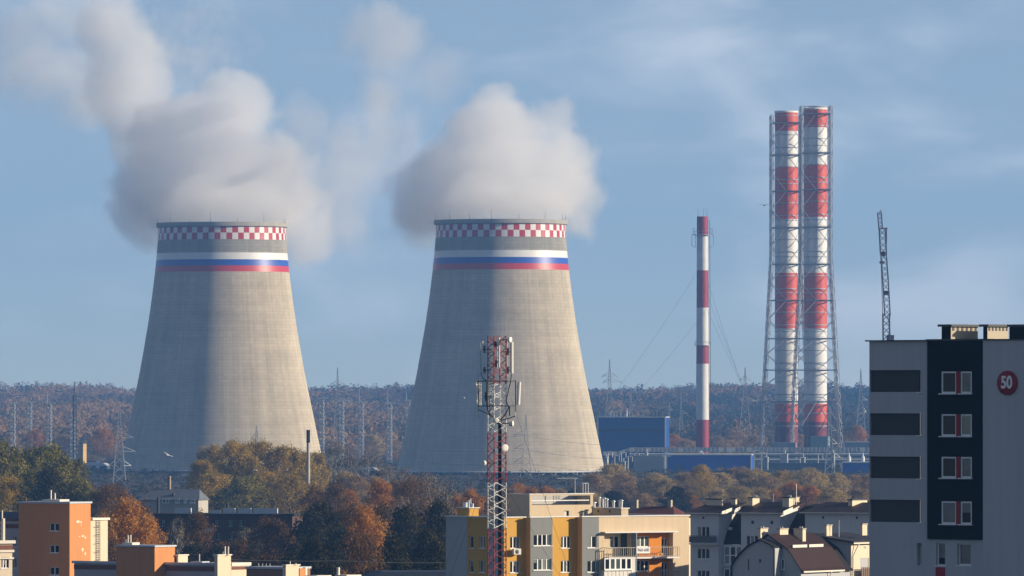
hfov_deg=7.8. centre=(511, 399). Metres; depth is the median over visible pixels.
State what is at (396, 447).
dusty tree
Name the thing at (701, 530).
window
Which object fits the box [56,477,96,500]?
leafy tree
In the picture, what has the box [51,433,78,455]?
dusty tree
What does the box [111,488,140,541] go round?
orange tree
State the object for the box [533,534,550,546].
window
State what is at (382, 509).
brown tree
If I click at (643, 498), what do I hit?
dusty tree
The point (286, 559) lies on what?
dark tree
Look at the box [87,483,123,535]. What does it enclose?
brown tree
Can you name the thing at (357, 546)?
brown tree
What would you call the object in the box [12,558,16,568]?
window
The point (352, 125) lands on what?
sky
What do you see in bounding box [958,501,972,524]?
window
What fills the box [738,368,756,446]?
power pylon
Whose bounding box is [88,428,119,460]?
orange tree
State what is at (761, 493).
straw tree
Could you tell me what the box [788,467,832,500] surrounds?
straw tree
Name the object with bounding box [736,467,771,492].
straw tree
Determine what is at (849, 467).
blue hall
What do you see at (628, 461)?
pipe riser
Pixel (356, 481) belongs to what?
dusty tree
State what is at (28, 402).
substation mast
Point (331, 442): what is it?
dusty tree
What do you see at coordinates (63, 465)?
leafy tree
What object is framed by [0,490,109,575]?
orange block
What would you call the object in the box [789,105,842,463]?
lattice chimney
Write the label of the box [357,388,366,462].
substation mast
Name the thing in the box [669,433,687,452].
orange tree
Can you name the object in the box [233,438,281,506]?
yellow tree
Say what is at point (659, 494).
dusty tree
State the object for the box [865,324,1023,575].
apartment block
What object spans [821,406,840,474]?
power pylon
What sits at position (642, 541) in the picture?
window
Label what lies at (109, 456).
dusty tree
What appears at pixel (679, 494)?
dark tree
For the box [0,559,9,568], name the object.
window
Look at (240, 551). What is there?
brown tree
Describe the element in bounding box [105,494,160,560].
orange tree
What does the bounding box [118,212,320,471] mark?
cooling tower
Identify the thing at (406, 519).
dark tree
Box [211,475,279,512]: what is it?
leafy tree
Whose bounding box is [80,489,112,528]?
leafy tree
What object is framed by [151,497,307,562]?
long brick block
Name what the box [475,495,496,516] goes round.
brown tree
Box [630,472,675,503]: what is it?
straw tree
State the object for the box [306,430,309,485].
concrete pole
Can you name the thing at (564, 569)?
window
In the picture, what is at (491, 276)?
cooling tower
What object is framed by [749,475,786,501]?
dusty tree
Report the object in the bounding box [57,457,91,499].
leafy tree
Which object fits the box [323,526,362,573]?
dark tree
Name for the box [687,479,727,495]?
dusty tree
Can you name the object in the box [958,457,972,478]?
window
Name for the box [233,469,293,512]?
yellow tree
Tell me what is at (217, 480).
yellow tree
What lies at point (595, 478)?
dusty tree
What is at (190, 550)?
dark tree
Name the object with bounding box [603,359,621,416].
power pylon
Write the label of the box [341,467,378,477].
shed
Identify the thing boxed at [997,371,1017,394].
number sign
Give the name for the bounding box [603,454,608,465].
equipment cabin
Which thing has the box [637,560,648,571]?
window
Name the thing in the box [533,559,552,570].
window
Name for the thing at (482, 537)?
window
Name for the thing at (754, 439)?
dusty tree
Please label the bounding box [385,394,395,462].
substation mast
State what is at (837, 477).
straw tree
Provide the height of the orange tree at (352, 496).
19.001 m
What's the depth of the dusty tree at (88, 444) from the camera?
4877.27 m
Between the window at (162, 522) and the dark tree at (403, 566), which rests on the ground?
the dark tree at (403, 566)
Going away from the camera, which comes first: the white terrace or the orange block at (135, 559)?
the orange block at (135, 559)
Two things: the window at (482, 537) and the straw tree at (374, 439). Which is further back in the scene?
the straw tree at (374, 439)
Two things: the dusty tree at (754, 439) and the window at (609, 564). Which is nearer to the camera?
the window at (609, 564)
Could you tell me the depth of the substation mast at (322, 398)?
4639.94 m
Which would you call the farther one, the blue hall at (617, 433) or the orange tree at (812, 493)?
the blue hall at (617, 433)
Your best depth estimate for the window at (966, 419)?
477.90 m
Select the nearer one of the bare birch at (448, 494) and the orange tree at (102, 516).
the orange tree at (102, 516)
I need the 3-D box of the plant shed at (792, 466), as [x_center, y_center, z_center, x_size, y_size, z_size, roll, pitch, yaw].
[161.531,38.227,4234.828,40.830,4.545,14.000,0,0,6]
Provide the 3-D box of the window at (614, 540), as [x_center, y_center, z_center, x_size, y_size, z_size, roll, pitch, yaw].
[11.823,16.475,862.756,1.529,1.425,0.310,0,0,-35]
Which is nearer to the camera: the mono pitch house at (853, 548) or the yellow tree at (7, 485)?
the mono pitch house at (853, 548)
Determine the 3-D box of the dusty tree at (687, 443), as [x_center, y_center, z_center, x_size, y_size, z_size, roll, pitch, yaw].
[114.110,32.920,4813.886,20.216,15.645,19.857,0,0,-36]
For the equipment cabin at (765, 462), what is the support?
on the ground
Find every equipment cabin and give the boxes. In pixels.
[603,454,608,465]
[620,458,625,470]
[763,454,768,469]
[780,451,787,462]
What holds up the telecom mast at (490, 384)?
on the ground
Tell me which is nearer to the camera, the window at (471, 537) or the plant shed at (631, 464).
the window at (471, 537)
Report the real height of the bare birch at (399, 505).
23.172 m
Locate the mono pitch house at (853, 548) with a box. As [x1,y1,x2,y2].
[819,522,868,575]
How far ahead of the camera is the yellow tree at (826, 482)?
2810.42 m
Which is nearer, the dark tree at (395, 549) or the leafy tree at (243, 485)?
the dark tree at (395, 549)
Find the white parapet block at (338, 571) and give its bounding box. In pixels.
[305,567,360,575]
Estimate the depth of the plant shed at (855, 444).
4419.22 m
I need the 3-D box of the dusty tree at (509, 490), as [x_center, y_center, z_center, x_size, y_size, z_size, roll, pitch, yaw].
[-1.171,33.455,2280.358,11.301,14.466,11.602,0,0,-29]
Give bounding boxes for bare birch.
[166,515,193,560]
[231,527,271,563]
[315,462,338,486]
[317,442,353,482]
[333,452,367,494]
[347,449,392,498]
[379,463,406,498]
[382,493,427,564]
[390,465,415,502]
[404,471,441,504]
[414,472,459,532]
[414,490,457,531]
[433,481,462,507]
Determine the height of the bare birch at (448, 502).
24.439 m
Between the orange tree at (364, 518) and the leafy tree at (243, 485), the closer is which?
the orange tree at (364, 518)
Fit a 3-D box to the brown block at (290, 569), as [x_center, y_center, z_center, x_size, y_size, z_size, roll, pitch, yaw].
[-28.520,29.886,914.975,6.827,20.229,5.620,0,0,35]
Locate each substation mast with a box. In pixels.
[9,402,18,450]
[25,401,35,448]
[45,391,55,446]
[68,419,78,460]
[318,397,327,458]
[337,400,347,461]
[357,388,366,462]
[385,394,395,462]
[404,392,410,427]
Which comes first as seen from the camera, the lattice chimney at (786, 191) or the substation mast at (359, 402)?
the lattice chimney at (786, 191)
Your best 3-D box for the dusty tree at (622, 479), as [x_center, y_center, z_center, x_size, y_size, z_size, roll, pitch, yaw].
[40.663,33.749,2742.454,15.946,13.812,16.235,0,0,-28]
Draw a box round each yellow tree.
[0,473,30,538]
[183,459,216,510]
[187,443,227,509]
[196,471,237,509]
[208,437,267,500]
[222,452,271,505]
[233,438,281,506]
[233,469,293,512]
[260,441,304,504]
[263,472,315,512]
[281,447,327,508]
[303,481,323,506]
[304,449,331,488]
[685,463,716,499]
[764,468,796,496]
[813,474,842,496]
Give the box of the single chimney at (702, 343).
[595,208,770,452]
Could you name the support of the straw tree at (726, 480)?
on the ground
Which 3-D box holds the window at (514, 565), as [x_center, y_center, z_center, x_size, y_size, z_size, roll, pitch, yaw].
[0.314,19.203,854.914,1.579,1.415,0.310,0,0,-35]
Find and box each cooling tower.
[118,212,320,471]
[394,209,603,474]
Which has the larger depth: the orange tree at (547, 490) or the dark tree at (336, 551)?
the orange tree at (547, 490)
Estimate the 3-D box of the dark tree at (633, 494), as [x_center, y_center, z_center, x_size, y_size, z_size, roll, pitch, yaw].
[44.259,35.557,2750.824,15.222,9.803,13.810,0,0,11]
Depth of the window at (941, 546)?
479.53 m
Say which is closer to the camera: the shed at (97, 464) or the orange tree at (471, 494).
the orange tree at (471, 494)
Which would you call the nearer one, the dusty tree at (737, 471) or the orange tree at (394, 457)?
the dusty tree at (737, 471)
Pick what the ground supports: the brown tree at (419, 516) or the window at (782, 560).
the brown tree at (419, 516)
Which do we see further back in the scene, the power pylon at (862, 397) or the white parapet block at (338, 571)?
the power pylon at (862, 397)
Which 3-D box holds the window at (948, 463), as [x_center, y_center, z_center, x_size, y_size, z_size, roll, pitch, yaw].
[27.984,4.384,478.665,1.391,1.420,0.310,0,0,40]
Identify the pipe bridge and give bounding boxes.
[603,447,868,466]
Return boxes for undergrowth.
[17,457,868,534]
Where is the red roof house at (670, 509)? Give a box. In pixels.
[629,500,689,575]
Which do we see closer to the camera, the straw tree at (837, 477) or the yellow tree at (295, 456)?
the yellow tree at (295, 456)
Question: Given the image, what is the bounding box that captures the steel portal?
[752,450,759,468]
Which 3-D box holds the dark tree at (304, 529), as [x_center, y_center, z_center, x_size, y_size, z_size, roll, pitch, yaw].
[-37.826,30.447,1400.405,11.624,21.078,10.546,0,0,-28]
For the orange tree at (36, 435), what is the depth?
4730.67 m
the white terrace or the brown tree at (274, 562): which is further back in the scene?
the brown tree at (274, 562)
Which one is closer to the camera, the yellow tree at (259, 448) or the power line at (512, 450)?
the yellow tree at (259, 448)
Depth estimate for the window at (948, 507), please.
478.71 m
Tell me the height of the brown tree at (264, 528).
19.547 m
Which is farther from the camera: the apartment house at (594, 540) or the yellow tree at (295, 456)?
the yellow tree at (295, 456)
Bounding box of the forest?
[0,381,868,457]
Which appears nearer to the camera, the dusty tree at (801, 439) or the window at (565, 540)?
the window at (565, 540)
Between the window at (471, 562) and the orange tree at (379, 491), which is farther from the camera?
the orange tree at (379, 491)
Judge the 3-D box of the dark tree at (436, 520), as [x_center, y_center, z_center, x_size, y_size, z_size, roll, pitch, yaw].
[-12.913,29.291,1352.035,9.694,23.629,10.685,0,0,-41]
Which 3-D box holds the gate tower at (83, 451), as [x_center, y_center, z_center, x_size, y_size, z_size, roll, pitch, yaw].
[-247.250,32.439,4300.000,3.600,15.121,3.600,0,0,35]
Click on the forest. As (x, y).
(99, 405)
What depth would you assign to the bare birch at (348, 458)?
2564.79 m
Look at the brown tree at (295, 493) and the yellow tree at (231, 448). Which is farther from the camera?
the yellow tree at (231, 448)
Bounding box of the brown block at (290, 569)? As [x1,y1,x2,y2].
[245,561,310,575]
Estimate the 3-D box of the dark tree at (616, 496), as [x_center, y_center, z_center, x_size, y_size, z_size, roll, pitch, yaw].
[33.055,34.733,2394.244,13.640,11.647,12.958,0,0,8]
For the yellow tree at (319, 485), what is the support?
on the ground
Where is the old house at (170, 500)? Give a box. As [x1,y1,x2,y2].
[138,476,209,517]
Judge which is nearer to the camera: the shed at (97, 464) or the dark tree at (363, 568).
the dark tree at (363, 568)
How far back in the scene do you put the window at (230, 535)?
1497.03 m
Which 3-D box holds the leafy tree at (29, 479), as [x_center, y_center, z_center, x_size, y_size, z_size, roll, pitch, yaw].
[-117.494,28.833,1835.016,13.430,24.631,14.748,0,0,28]
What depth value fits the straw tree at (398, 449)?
4916.51 m
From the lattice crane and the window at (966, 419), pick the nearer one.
the window at (966, 419)
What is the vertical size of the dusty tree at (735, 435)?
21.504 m
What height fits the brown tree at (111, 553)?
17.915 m
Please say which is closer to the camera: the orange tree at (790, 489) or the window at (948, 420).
the window at (948, 420)
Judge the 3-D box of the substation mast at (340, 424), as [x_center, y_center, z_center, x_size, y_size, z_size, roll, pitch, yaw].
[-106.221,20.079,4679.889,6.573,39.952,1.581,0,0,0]
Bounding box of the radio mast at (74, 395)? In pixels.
[71,382,76,460]
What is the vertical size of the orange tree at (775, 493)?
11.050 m
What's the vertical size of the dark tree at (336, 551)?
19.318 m
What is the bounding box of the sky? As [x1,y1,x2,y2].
[0,0,1023,391]
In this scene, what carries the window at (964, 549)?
in the apartment block at (946, 456)
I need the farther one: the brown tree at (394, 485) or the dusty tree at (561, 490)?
the dusty tree at (561, 490)
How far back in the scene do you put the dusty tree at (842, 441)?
4776.27 m
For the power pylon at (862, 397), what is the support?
on the ground
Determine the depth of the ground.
3731.82 m
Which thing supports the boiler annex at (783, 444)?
on the ground
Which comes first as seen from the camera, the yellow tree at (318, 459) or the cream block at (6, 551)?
the cream block at (6, 551)
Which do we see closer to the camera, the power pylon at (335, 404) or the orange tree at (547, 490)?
the orange tree at (547, 490)
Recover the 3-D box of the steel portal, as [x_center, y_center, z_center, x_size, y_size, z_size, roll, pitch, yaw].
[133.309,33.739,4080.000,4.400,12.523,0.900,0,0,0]
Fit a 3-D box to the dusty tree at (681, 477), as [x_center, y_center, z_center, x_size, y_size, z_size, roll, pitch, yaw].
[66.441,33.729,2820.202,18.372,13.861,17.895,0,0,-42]
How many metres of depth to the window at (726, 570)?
983.22 m
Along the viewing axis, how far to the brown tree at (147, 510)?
1333.68 m
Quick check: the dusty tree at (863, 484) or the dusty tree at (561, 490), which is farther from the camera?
the dusty tree at (863, 484)
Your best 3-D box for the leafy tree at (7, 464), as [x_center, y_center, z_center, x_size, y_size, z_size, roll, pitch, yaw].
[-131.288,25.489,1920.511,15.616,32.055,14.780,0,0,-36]
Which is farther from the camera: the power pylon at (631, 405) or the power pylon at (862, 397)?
the power pylon at (631, 405)
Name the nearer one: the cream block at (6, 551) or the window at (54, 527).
the cream block at (6, 551)
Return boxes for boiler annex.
[771,443,795,462]
[810,436,829,462]
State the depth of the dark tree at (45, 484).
1822.91 m
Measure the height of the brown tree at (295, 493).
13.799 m
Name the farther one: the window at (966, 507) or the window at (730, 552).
the window at (730, 552)
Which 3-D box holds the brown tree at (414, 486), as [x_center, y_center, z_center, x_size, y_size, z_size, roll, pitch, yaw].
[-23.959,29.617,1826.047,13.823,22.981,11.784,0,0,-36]
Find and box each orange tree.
[19,428,47,452]
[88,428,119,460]
[99,509,113,559]
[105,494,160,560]
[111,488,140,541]
[132,511,167,544]
[329,488,362,515]
[338,501,389,573]
[362,476,398,558]
[382,455,399,460]
[447,492,462,513]
[451,486,486,514]
[504,481,526,516]
[521,485,538,493]
[538,485,555,493]
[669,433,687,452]
[677,495,702,511]
[765,489,781,501]
[774,481,808,510]
[795,484,822,511]
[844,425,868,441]
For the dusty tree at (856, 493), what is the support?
on the ground
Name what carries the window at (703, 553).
in the white terrace
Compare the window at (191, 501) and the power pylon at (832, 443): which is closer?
the window at (191, 501)
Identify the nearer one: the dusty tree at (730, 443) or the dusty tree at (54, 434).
the dusty tree at (730, 443)
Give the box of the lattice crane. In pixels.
[877,210,893,341]
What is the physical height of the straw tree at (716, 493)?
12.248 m
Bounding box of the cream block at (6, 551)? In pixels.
[0,510,15,575]
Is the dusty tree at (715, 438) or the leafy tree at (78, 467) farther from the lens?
the dusty tree at (715, 438)
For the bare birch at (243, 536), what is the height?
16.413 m
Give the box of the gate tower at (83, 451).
[78,443,86,468]
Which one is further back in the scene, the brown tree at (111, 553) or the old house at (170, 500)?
the old house at (170, 500)
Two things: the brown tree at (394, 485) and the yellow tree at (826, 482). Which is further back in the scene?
the yellow tree at (826, 482)
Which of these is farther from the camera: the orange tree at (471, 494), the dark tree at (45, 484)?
the dark tree at (45, 484)
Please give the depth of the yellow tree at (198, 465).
2385.24 m
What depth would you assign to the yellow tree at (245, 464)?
2367.48 m
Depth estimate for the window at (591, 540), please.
859.88 m
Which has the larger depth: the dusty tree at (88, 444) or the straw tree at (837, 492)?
the dusty tree at (88, 444)
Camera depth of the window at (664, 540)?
867.05 m
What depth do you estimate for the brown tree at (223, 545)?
1425.89 m
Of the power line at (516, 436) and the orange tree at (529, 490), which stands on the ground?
the orange tree at (529, 490)
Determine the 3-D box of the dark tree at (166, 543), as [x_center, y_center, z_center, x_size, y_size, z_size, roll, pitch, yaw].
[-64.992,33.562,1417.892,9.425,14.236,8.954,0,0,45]
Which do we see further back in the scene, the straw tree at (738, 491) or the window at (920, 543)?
the straw tree at (738, 491)
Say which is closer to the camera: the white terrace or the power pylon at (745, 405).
the white terrace
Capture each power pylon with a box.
[104,401,135,484]
[251,426,261,469]
[325,367,350,448]
[514,414,537,478]
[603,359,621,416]
[627,392,634,416]
[675,394,687,435]
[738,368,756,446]
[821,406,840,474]
[854,369,866,440]
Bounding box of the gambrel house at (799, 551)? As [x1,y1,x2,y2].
[730,526,853,575]
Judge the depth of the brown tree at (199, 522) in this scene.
1418.55 m
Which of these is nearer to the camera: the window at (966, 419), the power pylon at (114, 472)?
the window at (966, 419)
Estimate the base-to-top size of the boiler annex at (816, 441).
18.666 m
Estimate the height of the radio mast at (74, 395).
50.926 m
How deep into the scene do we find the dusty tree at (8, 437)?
4773.02 m
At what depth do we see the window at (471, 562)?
859.67 m
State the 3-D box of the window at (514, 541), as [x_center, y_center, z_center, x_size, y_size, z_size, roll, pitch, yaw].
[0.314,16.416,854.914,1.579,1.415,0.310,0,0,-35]
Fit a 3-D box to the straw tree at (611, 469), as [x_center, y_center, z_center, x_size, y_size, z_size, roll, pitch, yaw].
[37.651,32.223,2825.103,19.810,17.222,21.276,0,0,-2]
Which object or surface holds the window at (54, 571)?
in the orange block at (53, 537)
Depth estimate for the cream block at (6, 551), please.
943.37 m
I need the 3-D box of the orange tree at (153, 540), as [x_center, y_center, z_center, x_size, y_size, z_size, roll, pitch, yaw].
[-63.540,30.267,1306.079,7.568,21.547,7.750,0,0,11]
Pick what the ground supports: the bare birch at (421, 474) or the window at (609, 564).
the bare birch at (421, 474)
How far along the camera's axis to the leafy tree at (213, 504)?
2266.23 m
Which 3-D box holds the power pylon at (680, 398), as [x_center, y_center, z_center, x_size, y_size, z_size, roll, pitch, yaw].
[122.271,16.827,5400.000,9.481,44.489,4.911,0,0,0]
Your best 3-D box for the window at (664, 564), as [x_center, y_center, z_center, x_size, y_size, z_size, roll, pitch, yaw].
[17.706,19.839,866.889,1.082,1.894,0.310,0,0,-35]
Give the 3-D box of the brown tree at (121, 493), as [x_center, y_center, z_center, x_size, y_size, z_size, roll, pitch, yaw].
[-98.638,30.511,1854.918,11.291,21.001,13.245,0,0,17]
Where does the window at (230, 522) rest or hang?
in the long brick block at (227, 522)
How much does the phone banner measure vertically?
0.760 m
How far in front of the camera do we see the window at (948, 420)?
478.71 m
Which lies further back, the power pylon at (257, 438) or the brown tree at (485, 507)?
the power pylon at (257, 438)
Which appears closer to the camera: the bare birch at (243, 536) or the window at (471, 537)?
the window at (471, 537)
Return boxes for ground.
[0,432,865,561]
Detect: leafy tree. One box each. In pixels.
[0,437,29,539]
[7,445,55,508]
[12,467,63,511]
[26,441,82,500]
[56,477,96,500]
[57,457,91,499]
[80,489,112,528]
[208,491,248,512]
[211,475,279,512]
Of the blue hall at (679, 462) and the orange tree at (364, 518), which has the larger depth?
the blue hall at (679, 462)
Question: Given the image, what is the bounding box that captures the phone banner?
[636,547,649,553]
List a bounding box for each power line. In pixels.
[436,436,597,444]
[438,450,600,458]
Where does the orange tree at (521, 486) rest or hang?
on the ground
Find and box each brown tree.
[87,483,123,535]
[98,481,135,540]
[108,533,119,560]
[130,499,157,541]
[180,508,216,557]
[213,540,235,561]
[223,536,268,565]
[244,513,299,565]
[252,549,281,565]
[263,526,300,562]
[285,489,309,512]
[292,483,336,514]
[317,480,361,538]
[329,500,367,571]
[341,529,388,574]
[363,499,403,554]
[366,478,417,531]
[388,474,440,522]
[411,499,432,530]
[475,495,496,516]
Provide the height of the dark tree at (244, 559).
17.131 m
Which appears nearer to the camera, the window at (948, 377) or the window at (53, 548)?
the window at (948, 377)
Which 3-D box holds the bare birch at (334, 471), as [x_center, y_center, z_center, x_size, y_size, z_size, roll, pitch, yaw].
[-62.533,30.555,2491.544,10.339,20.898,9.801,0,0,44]
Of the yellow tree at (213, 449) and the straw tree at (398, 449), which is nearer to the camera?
the yellow tree at (213, 449)
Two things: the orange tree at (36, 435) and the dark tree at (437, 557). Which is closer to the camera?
the dark tree at (437, 557)
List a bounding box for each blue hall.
[597,408,669,463]
[666,450,752,471]
[841,462,868,472]
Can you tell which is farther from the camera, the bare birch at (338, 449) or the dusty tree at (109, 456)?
the dusty tree at (109, 456)
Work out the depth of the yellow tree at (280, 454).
2396.08 m
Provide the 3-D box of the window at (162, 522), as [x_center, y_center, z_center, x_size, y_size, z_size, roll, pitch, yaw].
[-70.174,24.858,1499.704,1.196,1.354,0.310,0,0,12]
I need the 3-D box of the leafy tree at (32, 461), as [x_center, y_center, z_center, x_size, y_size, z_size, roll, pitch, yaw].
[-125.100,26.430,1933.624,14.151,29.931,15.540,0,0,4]
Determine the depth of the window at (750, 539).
980.58 m
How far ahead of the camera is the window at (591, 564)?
859.88 m
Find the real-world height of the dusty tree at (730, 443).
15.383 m
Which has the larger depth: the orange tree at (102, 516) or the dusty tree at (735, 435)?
the dusty tree at (735, 435)
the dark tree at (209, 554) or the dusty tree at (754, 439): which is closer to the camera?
the dark tree at (209, 554)
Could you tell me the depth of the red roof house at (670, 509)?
1151.75 m
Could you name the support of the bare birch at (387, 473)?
on the ground
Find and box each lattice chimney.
[758,110,803,465]
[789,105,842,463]
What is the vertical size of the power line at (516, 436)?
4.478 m
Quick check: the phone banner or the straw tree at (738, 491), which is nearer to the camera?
the phone banner
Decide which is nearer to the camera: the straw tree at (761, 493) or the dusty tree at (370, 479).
the straw tree at (761, 493)
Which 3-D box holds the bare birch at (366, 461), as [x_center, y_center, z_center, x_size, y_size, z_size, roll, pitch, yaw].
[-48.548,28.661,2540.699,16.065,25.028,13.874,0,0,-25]
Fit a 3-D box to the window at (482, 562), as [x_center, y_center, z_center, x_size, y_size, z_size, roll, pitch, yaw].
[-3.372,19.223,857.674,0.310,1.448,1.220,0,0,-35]
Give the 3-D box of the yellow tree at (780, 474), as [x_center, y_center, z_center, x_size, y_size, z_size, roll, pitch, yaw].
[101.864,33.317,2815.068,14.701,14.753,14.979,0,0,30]
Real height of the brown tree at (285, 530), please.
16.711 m
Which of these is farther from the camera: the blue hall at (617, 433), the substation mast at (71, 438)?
the substation mast at (71, 438)
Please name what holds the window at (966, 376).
in the apartment block at (946, 456)
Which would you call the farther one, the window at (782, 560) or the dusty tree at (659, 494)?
the dusty tree at (659, 494)
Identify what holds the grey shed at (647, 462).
on the ground
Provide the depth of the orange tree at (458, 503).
1868.42 m
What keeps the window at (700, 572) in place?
in the white terrace
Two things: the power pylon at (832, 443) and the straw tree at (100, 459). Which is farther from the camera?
the straw tree at (100, 459)
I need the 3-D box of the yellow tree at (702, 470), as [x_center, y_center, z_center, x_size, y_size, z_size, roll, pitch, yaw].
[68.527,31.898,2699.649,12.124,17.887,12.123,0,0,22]
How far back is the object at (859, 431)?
4721.45 m
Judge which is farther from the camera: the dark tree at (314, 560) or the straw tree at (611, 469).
the straw tree at (611, 469)
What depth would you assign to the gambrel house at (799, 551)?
860.05 m
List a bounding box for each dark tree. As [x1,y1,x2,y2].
[30,464,70,500]
[161,540,181,559]
[175,542,207,561]
[198,544,232,561]
[239,554,255,565]
[277,549,298,565]
[279,506,330,558]
[292,533,336,574]
[298,497,345,545]
[321,538,352,574]
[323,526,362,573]
[324,480,348,515]
[355,557,378,574]
[369,531,414,569]
[380,502,423,558]
[388,555,413,569]
[407,526,437,569]
[416,534,445,569]
[417,496,452,543]
[596,490,632,513]
[620,485,648,507]
[653,484,694,514]
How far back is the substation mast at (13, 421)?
4680.05 m
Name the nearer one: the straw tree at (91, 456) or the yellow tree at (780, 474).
the yellow tree at (780, 474)
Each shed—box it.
[80,460,109,468]
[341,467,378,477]
[361,570,445,575]
[613,458,633,468]
[635,455,665,471]
[760,463,833,469]
[843,442,868,458]
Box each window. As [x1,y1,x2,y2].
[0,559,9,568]
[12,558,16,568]
[49,523,59,531]
[49,567,59,575]
[50,545,59,553]
[159,520,164,526]
[189,499,194,503]
[228,520,232,525]
[228,533,232,539]
[468,536,473,548]
[468,560,472,572]
[478,536,484,548]
[478,561,484,572]
[510,537,520,548]
[510,561,518,572]
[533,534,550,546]
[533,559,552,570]
[560,536,571,548]
[560,561,571,572]
[587,536,595,548]
[587,560,597,572]
[604,558,631,570]
[610,536,618,547]
[637,536,648,546]
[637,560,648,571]
[662,538,666,553]
[662,562,666,575]
[698,526,708,534]
[698,548,708,558]
[698,570,708,575]
[724,546,740,564]
[724,568,729,575]
[745,536,757,546]
[780,559,784,569]
[920,543,921,564]
[935,542,945,566]
[938,371,957,393]
[938,414,957,436]
[938,457,957,478]
[938,501,957,524]
[956,544,971,565]
[958,371,972,393]
[958,414,972,436]
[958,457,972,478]
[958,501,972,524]
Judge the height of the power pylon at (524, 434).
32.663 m
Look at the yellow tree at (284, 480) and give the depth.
2223.02 m
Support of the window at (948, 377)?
in the apartment block at (946, 456)
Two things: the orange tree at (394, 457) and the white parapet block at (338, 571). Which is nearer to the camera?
the white parapet block at (338, 571)
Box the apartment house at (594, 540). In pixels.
[444,478,689,575]
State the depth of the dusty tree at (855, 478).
2812.72 m
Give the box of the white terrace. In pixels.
[684,484,868,575]
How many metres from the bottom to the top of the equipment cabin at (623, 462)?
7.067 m
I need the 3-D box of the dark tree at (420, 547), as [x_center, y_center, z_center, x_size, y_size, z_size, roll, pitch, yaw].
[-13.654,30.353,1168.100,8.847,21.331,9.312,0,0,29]
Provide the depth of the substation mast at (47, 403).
4640.02 m
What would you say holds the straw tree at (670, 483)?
on the ground
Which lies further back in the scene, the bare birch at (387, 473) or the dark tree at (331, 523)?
the bare birch at (387, 473)
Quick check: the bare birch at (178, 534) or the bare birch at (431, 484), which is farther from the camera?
the bare birch at (431, 484)
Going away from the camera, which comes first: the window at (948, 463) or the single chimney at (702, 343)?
the window at (948, 463)
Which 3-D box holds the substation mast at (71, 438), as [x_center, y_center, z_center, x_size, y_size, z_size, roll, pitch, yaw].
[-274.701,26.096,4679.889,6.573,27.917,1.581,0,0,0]
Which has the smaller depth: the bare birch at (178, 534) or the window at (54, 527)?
the window at (54, 527)
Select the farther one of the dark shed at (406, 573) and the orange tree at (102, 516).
the orange tree at (102, 516)
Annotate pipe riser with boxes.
[627,456,632,468]
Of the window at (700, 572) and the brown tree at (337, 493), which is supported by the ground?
the brown tree at (337, 493)
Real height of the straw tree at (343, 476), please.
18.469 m
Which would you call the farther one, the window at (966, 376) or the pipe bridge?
the pipe bridge
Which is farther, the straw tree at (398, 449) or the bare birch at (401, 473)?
the straw tree at (398, 449)
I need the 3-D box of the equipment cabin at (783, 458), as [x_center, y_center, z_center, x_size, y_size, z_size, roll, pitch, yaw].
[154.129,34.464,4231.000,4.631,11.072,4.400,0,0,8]
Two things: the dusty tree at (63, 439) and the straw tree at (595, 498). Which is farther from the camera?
the dusty tree at (63, 439)
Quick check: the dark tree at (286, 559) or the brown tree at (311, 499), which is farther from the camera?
the brown tree at (311, 499)
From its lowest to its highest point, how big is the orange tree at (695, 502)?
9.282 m
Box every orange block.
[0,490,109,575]
[72,535,250,575]
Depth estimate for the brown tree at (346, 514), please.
1442.59 m
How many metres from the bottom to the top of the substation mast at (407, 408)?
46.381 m
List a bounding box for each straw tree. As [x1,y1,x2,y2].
[87,454,103,461]
[88,458,107,461]
[325,469,361,501]
[361,434,389,460]
[389,442,402,459]
[584,491,606,506]
[586,463,635,496]
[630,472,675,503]
[648,478,682,502]
[695,487,730,506]
[697,471,740,498]
[720,485,759,508]
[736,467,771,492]
[744,486,776,501]
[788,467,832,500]
[813,487,851,503]
[824,472,852,494]
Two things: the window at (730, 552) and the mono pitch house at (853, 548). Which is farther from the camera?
the window at (730, 552)
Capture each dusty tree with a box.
[0,432,24,454]
[39,430,65,450]
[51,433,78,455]
[78,440,108,458]
[94,447,122,459]
[320,439,341,457]
[341,474,373,507]
[358,475,389,507]
[374,439,401,461]
[488,486,520,516]
[554,488,567,492]
[573,473,616,503]
[599,473,639,501]
[624,493,659,511]
[649,490,675,506]
[668,471,699,495]
[674,439,695,452]
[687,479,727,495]
[709,435,731,452]
[717,466,768,495]
[720,430,752,452]
[721,438,742,452]
[741,433,769,452]
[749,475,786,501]
[798,433,803,452]
[835,434,857,452]
[843,474,868,498]
[845,486,868,501]
[855,473,868,497]
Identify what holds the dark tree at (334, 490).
on the ground

